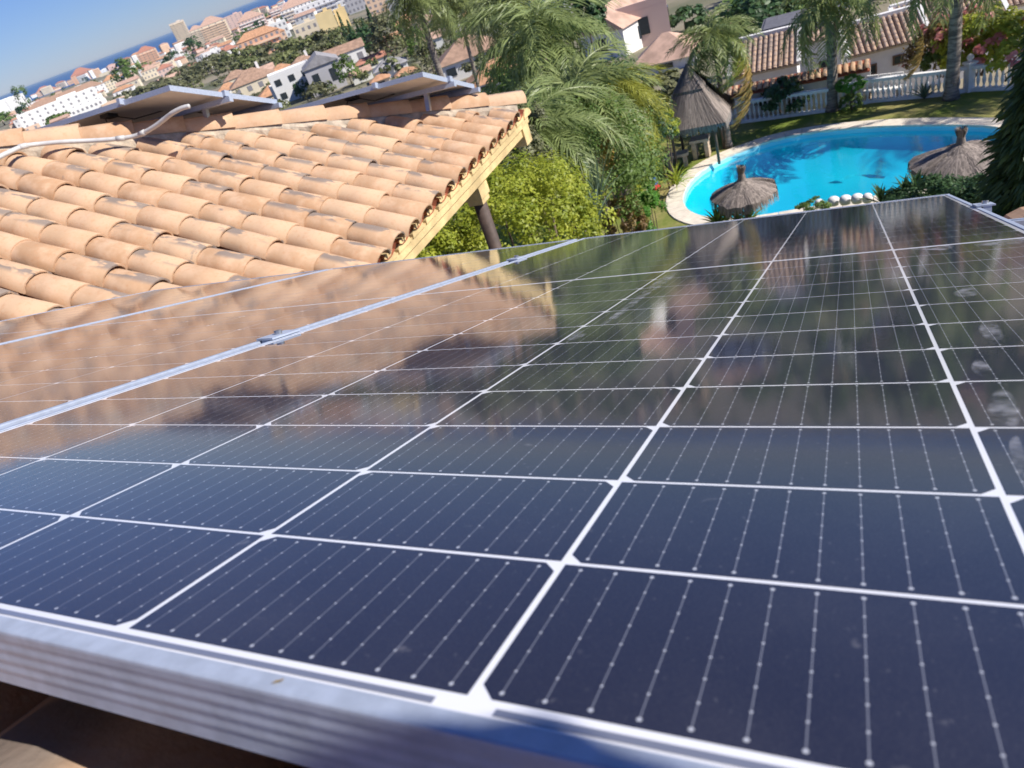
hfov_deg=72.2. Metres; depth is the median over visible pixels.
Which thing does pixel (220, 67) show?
tree
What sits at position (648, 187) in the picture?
green bush
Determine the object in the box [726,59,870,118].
garden wall
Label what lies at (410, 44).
tree
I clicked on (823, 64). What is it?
window
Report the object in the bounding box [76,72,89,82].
building
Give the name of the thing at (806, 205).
green bush
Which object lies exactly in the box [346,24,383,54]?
tree
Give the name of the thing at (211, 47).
building
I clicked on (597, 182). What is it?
spiky plant
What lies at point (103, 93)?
building
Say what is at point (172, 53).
tree
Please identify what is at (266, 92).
house
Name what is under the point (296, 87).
tree
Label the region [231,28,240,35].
building
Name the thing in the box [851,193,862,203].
white stone
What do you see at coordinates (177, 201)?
tiled pavilion
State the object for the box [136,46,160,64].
apartment block
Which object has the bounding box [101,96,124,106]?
building
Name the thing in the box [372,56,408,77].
house
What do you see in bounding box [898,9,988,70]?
flowering bush
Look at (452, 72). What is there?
window
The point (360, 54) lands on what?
window
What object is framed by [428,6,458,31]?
tree
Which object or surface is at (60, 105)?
apartment block
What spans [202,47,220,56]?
building
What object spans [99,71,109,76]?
building
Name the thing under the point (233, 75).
house
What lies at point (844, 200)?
white stone
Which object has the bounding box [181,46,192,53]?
building
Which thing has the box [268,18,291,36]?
apartment block
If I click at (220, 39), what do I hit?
building
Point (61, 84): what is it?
building
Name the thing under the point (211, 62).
tree
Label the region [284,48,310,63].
tree
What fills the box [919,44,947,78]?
green bush
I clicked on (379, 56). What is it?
house
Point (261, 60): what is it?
tree
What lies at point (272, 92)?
house
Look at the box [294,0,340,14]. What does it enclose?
apartment block
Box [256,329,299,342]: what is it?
panel clamp
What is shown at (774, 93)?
green bush
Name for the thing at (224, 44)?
building
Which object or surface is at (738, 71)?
dry frond
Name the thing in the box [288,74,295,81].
window
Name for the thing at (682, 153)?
stone table
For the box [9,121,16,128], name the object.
building
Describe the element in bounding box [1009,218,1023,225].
mounting rail
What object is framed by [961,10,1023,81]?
flowering bush
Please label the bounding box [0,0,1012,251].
ground
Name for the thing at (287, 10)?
apartment block
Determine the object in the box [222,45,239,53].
house
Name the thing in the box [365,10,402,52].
tree
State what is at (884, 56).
neighbour house
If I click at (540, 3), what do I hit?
tree
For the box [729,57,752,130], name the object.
dry frond
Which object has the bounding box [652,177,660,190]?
garden toy
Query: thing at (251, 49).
tree
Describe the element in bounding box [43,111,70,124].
tree
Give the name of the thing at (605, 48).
window
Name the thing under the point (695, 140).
stone table
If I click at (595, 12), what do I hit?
dark bush
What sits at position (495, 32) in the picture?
palm tree
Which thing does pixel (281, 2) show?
building
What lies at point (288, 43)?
tree
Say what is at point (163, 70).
house
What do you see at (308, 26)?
house
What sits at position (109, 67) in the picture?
building
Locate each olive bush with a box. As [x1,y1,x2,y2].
[500,102,562,241]
[642,67,680,108]
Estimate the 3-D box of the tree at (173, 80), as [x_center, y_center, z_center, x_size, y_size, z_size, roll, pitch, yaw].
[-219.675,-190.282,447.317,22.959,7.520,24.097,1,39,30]
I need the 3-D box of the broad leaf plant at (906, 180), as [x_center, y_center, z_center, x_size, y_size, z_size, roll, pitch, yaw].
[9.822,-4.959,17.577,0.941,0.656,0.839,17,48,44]
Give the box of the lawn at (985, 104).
[438,90,1012,253]
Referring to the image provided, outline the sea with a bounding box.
[0,0,287,100]
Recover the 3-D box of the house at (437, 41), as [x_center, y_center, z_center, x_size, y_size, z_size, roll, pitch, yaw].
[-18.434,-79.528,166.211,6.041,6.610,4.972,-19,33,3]
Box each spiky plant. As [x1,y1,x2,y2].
[581,187,618,220]
[582,151,630,196]
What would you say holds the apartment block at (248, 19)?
on the ground at (672, 8)
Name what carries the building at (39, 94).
on the ground at (672, 8)
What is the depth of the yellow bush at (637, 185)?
18.95 m
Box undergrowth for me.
[78,0,568,114]
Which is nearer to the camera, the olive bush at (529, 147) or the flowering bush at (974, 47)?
the olive bush at (529, 147)
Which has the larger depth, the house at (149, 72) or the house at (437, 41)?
the house at (149, 72)
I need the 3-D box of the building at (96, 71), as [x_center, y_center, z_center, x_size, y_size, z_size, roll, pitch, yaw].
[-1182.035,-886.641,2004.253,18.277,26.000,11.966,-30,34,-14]
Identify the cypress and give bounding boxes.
[336,10,348,41]
[346,19,354,34]
[365,5,376,44]
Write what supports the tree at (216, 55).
on the ground at (672, 8)
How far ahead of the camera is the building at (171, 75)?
510.29 m
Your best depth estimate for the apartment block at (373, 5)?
423.06 m
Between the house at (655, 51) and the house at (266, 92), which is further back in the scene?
the house at (266, 92)
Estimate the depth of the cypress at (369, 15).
222.20 m
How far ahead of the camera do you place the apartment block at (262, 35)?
433.60 m
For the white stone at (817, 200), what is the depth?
19.94 m
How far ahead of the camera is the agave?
26.60 m
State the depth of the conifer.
12.50 m
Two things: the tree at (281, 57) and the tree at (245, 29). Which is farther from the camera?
the tree at (245, 29)
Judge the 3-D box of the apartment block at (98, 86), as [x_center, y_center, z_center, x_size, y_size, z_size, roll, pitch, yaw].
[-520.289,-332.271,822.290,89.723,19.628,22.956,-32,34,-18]
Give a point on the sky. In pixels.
(41, 40)
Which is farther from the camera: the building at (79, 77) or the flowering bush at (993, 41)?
the building at (79, 77)
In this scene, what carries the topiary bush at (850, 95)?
on the lawn at (985, 104)
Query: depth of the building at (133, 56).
1765.27 m
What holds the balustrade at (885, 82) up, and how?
on the lawn at (985, 104)
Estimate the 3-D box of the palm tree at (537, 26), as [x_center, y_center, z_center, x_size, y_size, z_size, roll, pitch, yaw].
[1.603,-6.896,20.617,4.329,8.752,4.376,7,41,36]
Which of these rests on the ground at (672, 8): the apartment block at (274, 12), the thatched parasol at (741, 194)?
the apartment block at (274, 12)
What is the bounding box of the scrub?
[123,13,566,100]
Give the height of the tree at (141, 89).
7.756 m
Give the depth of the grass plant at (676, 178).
26.17 m
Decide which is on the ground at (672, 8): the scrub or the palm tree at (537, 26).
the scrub
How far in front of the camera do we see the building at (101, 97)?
607.45 m
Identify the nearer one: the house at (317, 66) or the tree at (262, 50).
the house at (317, 66)
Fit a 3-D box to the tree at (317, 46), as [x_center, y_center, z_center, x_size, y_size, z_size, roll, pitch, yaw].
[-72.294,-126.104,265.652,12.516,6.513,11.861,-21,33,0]
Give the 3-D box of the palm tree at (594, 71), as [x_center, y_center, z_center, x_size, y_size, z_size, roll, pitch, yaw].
[2.246,-4.296,17.591,3.951,7.504,4.021,-28,33,-11]
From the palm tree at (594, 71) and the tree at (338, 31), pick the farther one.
the tree at (338, 31)
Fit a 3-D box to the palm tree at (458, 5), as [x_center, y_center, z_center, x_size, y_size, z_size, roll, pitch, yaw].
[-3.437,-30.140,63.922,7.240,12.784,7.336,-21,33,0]
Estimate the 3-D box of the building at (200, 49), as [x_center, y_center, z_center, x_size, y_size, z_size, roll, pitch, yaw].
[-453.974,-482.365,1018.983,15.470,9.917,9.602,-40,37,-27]
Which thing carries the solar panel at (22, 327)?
attached to the rail
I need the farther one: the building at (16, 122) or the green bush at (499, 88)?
the building at (16, 122)
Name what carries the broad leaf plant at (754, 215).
on the lawn at (985, 104)
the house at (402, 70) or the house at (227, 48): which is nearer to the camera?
the house at (402, 70)
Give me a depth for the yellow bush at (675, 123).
25.75 m
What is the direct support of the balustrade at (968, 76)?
on the lawn at (985, 104)
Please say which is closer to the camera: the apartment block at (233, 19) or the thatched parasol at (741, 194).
the thatched parasol at (741, 194)
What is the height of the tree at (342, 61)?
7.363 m
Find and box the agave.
[907,77,940,98]
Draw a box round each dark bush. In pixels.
[562,0,607,48]
[881,182,940,201]
[912,173,975,197]
[944,172,986,203]
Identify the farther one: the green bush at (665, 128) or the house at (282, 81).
the house at (282, 81)
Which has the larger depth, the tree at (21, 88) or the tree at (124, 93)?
the tree at (21, 88)
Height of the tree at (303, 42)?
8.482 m
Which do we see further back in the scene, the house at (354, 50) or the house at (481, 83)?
the house at (354, 50)
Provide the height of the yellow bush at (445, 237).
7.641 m
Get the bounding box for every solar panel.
[0,194,1023,767]
[0,239,576,428]
[0,269,327,343]
[36,85,282,128]
[281,72,479,111]
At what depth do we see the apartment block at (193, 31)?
1321.62 m
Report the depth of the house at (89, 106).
502.16 m
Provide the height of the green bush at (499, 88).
5.777 m
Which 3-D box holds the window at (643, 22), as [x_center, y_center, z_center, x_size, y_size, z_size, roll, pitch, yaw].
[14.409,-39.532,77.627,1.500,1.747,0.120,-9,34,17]
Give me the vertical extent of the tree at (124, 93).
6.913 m
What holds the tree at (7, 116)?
on the ground at (672, 8)
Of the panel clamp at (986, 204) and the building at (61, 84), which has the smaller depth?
the panel clamp at (986, 204)
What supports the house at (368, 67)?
on the ground at (672, 8)
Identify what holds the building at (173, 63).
on the ground at (672, 8)
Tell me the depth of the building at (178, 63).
795.27 m
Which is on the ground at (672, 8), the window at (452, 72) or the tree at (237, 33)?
the tree at (237, 33)
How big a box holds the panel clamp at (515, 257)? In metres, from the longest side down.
0.068 x 0.042 x 0.036 m
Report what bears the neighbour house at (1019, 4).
on the ground at (672, 8)
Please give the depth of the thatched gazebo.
26.73 m
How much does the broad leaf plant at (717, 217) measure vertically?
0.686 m
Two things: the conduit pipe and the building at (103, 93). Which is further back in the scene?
the building at (103, 93)
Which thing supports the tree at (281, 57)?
on the ground at (672, 8)
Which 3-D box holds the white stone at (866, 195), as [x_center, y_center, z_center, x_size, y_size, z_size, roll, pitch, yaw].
[9.432,-4.945,18.637,0.260,0.235,0.254,-21,33,0]
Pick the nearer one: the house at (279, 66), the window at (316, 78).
the window at (316, 78)
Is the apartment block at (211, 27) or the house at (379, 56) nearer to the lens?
the house at (379, 56)
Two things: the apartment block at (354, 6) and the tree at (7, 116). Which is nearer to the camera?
the apartment block at (354, 6)
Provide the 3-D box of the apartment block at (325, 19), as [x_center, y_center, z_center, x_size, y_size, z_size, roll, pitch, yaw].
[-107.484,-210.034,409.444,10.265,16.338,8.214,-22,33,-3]
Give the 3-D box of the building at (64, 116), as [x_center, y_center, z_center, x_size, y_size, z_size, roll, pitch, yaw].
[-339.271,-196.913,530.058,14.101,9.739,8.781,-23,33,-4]
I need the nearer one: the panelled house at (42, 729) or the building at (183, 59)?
the panelled house at (42, 729)
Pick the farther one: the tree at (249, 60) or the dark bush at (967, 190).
the tree at (249, 60)
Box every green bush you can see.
[475,43,564,94]
[492,82,670,244]
[528,50,679,209]
[619,189,667,232]
[628,177,659,227]
[703,0,803,74]
[706,0,826,35]
[754,75,813,113]
[794,196,831,210]
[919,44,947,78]
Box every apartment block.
[0,93,29,113]
[16,86,99,127]
[27,81,108,111]
[71,67,91,84]
[103,74,120,90]
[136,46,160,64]
[169,19,190,42]
[188,25,204,46]
[198,16,232,42]
[224,11,242,29]
[236,26,282,56]
[237,11,268,31]
[268,2,285,17]
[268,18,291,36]
[280,0,310,24]
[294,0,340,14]
[315,7,337,33]
[333,4,350,26]
[344,0,365,14]
[365,0,388,15]
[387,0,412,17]
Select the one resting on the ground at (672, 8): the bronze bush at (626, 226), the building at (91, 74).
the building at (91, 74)
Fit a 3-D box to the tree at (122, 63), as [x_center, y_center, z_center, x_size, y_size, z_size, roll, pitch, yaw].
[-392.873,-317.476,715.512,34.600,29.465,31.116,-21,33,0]
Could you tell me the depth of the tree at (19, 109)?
791.57 m
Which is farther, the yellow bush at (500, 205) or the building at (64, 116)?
the building at (64, 116)
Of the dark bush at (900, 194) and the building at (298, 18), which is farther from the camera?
the building at (298, 18)
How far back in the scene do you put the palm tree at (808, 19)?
26.36 m
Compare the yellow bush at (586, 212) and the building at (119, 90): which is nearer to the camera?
the yellow bush at (586, 212)
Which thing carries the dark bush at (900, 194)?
on the lawn at (985, 104)
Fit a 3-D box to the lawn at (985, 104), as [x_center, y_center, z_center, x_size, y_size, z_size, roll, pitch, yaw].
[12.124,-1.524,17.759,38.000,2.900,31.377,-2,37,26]
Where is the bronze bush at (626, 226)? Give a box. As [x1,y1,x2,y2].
[601,195,649,234]
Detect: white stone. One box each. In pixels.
[814,199,823,208]
[828,196,838,206]
[839,194,850,205]
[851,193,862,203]
[862,193,872,203]
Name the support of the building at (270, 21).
on the ground at (672, 8)
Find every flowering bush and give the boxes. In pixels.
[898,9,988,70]
[928,1,1022,76]
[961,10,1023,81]
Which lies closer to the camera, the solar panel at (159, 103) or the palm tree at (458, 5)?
the solar panel at (159, 103)
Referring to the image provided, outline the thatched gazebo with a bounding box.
[660,64,734,170]
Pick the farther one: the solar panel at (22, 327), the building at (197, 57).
the building at (197, 57)
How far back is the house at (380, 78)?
136.03 m
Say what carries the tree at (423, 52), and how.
on the ground at (672, 8)
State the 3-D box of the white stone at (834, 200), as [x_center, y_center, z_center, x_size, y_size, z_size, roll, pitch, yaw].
[8.982,-5.118,19.614,0.320,0.235,0.312,-21,33,0]
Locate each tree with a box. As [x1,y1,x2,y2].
[0,111,15,125]
[10,85,30,106]
[14,103,28,114]
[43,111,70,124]
[108,57,143,82]
[110,89,131,100]
[131,80,156,96]
[148,75,182,91]
[165,65,187,75]
[166,50,178,60]
[175,60,206,78]
[177,74,204,86]
[182,35,202,53]
[191,57,219,74]
[201,50,232,63]
[213,59,243,75]
[218,47,246,66]
[231,31,240,40]
[231,56,260,70]
[240,44,268,62]
[241,27,253,35]
[248,53,275,67]
[252,19,264,28]
[254,39,285,56]
[269,48,295,65]
[274,36,302,53]
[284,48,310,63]
[289,31,320,52]
[292,78,308,96]
[305,27,334,47]
[307,40,333,55]
[320,37,343,49]
[322,26,349,40]
[332,54,361,86]
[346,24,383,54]
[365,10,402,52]
[380,0,457,76]
[391,16,416,47]
[404,27,433,58]
[414,39,438,72]
[425,0,488,92]
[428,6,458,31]
[448,0,637,234]
[449,32,468,44]
[457,0,539,78]
[493,74,639,238]
[513,0,558,31]
[515,36,666,233]
[599,63,676,217]
[665,2,764,148]
[669,3,709,30]
[753,0,900,112]
[875,0,1005,101]
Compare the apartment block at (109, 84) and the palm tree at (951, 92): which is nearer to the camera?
the palm tree at (951, 92)
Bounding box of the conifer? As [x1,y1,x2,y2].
[969,32,1023,216]
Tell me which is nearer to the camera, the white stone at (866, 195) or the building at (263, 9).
the white stone at (866, 195)
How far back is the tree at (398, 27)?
172.32 m
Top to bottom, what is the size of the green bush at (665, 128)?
5.806 m
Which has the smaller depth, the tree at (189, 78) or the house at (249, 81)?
the house at (249, 81)
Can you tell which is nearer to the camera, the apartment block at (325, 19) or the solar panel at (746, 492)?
the solar panel at (746, 492)
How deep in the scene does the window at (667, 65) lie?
62.02 m
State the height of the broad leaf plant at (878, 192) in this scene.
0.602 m
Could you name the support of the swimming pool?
on the lawn at (985, 104)
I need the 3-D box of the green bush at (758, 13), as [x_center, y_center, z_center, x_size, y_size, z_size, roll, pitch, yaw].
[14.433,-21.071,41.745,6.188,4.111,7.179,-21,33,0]
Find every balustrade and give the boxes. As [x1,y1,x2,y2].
[659,87,827,128]
[838,54,978,109]
[863,71,903,98]
[971,63,1016,91]
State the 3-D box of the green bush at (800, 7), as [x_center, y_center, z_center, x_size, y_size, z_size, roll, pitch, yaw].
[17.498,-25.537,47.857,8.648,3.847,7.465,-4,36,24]
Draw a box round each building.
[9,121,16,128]
[12,118,22,127]
[24,123,40,129]
[36,91,43,96]
[40,85,53,94]
[49,113,70,123]
[55,81,67,86]
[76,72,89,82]
[87,69,95,78]
[92,68,100,77]
[97,92,105,102]
[98,90,106,96]
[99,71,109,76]
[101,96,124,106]
[106,64,114,71]
[112,84,135,97]
[115,75,143,87]
[130,52,139,62]
[151,61,160,67]
[156,71,179,83]
[158,43,169,53]
[162,59,176,66]
[172,40,185,52]
[174,56,187,63]
[175,60,181,66]
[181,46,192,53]
[192,47,204,53]
[195,52,202,61]
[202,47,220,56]
[205,46,216,50]
[210,35,226,44]
[214,40,232,47]
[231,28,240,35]
[258,6,269,15]
[267,18,273,23]
[277,0,284,5]
[293,8,316,24]
[336,0,344,7]
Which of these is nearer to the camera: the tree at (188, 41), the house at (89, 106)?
the house at (89, 106)
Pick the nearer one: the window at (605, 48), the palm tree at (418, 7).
the palm tree at (418, 7)
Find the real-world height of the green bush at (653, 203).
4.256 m
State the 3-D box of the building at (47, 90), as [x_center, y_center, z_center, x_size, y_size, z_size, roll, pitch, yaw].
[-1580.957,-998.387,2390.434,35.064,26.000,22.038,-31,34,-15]
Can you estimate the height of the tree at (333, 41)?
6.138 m
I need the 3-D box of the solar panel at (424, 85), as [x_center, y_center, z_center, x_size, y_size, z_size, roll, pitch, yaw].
[-1.290,-2.613,6.718,1.840,0.255,1.086,-2,14,26]
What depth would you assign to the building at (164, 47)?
1692.47 m
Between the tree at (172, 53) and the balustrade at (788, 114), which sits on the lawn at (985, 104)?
the balustrade at (788, 114)
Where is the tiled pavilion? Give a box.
[0,90,531,320]
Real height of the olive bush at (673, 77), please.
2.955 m
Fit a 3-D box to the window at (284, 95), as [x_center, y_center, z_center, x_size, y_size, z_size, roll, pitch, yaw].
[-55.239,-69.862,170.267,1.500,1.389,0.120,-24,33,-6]
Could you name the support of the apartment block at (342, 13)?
on the ground at (672, 8)
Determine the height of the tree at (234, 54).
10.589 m
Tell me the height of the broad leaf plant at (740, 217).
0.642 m
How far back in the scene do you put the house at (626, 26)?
77.09 m
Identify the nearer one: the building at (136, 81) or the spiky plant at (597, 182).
the spiky plant at (597, 182)
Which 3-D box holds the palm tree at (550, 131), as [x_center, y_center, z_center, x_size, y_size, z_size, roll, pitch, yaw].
[1.381,-2.555,15.133,3.589,7.922,3.532,-2,37,26]
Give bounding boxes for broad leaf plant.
[702,207,729,222]
[724,209,754,220]
[740,207,763,217]
[856,183,893,201]
[891,168,926,193]
[891,173,915,196]
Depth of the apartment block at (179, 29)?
1597.10 m
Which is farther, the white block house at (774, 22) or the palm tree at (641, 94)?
the white block house at (774, 22)
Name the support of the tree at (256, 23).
on the ground at (672, 8)
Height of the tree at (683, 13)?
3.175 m
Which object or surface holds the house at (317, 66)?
on the ground at (672, 8)
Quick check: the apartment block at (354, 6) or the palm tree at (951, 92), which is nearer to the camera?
the palm tree at (951, 92)
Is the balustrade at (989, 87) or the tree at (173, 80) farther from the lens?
the tree at (173, 80)
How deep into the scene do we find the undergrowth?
171.37 m
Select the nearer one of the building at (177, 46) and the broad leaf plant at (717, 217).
the broad leaf plant at (717, 217)
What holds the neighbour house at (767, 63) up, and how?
on the ground at (672, 8)
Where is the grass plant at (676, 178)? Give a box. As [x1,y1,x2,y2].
[654,160,694,189]
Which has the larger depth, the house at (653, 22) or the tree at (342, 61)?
the tree at (342, 61)
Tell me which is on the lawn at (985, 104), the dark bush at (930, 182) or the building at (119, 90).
the dark bush at (930, 182)
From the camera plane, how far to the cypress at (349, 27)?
229.63 m
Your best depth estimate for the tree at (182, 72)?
481.56 m
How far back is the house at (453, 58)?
106.91 m
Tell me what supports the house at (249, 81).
on the ground at (672, 8)
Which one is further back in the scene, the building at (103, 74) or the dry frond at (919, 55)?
the building at (103, 74)
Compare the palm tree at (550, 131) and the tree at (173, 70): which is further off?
the tree at (173, 70)
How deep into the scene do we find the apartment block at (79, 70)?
2131.96 m
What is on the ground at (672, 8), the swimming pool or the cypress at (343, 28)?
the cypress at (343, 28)
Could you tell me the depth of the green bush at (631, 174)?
14.66 m
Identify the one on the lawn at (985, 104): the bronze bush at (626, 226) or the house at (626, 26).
the bronze bush at (626, 226)
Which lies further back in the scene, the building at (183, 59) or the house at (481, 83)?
the building at (183, 59)
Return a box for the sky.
[0,0,258,96]
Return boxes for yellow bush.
[415,219,487,257]
[424,148,619,256]
[518,161,597,241]
[583,101,661,226]
[654,107,680,188]
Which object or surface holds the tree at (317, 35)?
on the ground at (672, 8)
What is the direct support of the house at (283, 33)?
on the ground at (672, 8)
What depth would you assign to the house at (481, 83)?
86.03 m
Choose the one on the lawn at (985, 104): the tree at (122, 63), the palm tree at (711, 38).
the palm tree at (711, 38)
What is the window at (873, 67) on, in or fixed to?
in the neighbour house at (884, 56)
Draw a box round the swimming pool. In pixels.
[666,117,1002,224]
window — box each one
[274,79,281,86]
[280,92,287,99]
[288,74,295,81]
[312,73,321,84]
[329,67,338,80]
[357,51,363,58]
[446,67,457,76]
[595,38,608,51]
[638,16,650,35]
[656,62,672,70]
[819,60,826,67]
[870,63,876,74]
[893,54,904,65]
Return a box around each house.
[0,207,1023,767]
[69,98,103,115]
[140,65,158,80]
[157,64,173,76]
[218,82,232,93]
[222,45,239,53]
[223,69,243,83]
[230,61,274,95]
[258,85,273,98]
[260,62,274,68]
[267,59,308,102]
[268,85,277,100]
[274,63,290,70]
[278,28,287,39]
[290,50,309,65]
[292,18,319,41]
[302,51,347,96]
[323,37,366,72]
[348,64,373,84]
[353,50,391,68]
[369,74,390,83]
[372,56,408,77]
[394,67,416,76]
[431,29,445,48]
[439,34,494,79]
[466,57,511,93]
[578,0,642,59]
[615,0,670,46]
[634,32,700,75]
[727,24,801,85]
[760,5,840,72]
[804,17,841,70]
[839,4,928,97]
[888,0,1013,84]
[1003,0,1023,61]
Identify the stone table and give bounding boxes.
[664,149,687,169]
[689,133,710,159]
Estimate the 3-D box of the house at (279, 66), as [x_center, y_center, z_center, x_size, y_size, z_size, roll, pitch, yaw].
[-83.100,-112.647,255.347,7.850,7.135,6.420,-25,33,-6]
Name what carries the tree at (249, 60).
on the ground at (672, 8)
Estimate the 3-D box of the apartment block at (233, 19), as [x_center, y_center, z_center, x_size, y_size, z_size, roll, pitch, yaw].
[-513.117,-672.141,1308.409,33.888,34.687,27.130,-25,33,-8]
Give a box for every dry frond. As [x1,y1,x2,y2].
[716,36,746,94]
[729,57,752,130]
[902,30,923,81]
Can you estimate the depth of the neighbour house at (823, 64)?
35.73 m
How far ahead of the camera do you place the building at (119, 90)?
546.41 m
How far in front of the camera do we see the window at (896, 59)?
31.75 m
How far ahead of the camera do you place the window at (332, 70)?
159.57 m
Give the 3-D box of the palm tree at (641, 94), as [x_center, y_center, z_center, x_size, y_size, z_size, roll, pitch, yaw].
[3.350,-5.848,20.358,4.053,6.332,3.745,11,44,39]
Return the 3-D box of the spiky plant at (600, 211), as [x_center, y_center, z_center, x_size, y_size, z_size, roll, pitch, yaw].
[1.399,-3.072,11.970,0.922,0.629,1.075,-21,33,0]
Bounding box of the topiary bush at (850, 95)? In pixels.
[834,73,867,112]
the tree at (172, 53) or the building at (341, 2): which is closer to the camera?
the building at (341, 2)
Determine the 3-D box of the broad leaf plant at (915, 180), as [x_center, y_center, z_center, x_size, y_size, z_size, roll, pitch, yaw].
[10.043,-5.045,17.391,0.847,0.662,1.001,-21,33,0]
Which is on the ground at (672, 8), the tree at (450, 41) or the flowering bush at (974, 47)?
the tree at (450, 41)
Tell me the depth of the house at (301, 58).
237.53 m
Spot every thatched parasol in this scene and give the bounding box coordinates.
[709,164,778,218]
[907,125,994,188]
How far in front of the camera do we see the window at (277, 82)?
168.54 m
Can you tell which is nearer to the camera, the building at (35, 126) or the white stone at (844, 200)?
the white stone at (844, 200)
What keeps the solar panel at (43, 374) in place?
on the rail
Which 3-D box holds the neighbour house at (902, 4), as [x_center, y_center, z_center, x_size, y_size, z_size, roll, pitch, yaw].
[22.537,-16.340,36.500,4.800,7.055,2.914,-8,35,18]
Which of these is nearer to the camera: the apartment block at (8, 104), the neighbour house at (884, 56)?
the neighbour house at (884, 56)
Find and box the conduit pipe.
[0,104,190,159]
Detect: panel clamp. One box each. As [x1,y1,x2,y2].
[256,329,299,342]
[506,255,526,261]
[972,200,995,211]
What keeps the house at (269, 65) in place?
on the ground at (672, 8)
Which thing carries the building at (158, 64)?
on the ground at (672, 8)
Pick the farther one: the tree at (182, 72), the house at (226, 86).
the tree at (182, 72)

